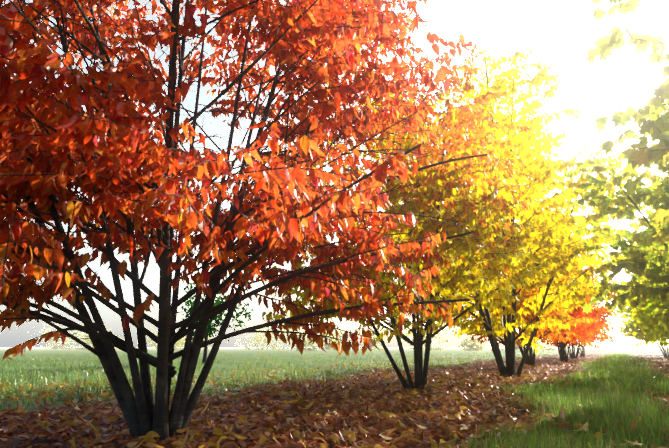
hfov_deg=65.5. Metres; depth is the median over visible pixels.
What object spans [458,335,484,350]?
scrub leaves
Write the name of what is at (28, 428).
fallen leaves
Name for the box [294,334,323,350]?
scrub leaves
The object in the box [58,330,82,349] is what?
scrub leaves
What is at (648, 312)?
tree wood
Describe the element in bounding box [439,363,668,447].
grass
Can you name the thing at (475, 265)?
tree
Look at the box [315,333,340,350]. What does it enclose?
scrub leaves
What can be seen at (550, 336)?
tree
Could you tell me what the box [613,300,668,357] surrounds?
tree
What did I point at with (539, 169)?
tree
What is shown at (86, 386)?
grass field
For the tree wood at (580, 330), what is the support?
on the ground at (590, 351)
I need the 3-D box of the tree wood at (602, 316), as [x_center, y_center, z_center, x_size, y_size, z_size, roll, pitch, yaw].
[11.844,4.374,25.650,3.389,4.595,3.590,6,-15,-24]
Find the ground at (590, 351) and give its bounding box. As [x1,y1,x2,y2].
[0,347,668,447]
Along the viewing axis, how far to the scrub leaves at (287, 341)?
85.81 m
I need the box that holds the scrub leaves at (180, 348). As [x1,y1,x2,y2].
[174,337,185,349]
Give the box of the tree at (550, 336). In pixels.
[463,200,595,366]
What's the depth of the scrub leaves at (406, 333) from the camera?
80.14 m
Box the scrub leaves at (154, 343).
[147,332,179,348]
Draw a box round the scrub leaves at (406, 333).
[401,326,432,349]
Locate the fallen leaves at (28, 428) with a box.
[0,354,668,447]
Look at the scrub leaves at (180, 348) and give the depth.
91.97 m
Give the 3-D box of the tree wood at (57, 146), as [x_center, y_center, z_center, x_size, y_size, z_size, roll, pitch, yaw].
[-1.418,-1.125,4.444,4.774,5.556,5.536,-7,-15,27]
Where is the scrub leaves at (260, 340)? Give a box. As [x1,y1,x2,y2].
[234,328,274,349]
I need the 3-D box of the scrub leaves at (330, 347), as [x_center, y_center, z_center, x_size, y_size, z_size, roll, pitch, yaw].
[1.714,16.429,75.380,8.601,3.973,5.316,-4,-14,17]
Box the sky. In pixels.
[0,0,668,346]
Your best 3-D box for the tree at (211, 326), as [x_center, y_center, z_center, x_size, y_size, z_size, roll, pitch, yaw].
[-4.116,3.326,17.758,2.300,2.974,2.874,-7,-15,27]
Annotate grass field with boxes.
[0,351,558,413]
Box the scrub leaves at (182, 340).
[176,335,214,350]
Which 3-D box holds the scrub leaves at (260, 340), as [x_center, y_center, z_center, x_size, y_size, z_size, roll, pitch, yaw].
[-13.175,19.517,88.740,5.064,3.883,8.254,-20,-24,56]
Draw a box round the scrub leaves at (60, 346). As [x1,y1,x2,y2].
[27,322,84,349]
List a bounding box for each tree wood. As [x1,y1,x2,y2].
[0,0,486,442]
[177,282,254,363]
[532,239,608,362]
[557,269,616,358]
[564,99,668,330]
[570,299,612,356]
[585,0,668,259]
[625,300,668,338]
[627,272,668,346]
[633,209,668,350]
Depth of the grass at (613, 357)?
9.63 m
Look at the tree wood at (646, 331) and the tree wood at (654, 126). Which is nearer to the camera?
the tree wood at (654, 126)
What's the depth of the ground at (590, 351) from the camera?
14.13 m
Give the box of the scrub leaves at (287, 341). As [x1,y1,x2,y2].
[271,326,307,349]
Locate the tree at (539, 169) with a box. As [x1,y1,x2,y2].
[361,49,641,377]
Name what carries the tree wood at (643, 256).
on the ground at (590, 351)
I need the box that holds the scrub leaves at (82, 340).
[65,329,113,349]
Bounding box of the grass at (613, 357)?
[323,353,668,394]
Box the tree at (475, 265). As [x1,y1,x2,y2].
[248,43,550,390]
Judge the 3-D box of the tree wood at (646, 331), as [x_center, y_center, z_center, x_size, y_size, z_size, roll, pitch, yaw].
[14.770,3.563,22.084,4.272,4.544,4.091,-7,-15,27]
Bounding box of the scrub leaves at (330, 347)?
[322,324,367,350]
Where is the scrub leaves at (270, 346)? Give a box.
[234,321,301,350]
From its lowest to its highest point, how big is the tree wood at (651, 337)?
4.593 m
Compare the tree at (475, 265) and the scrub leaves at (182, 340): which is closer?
the tree at (475, 265)
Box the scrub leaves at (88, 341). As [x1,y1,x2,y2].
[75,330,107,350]
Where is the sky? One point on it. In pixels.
(559, 34)

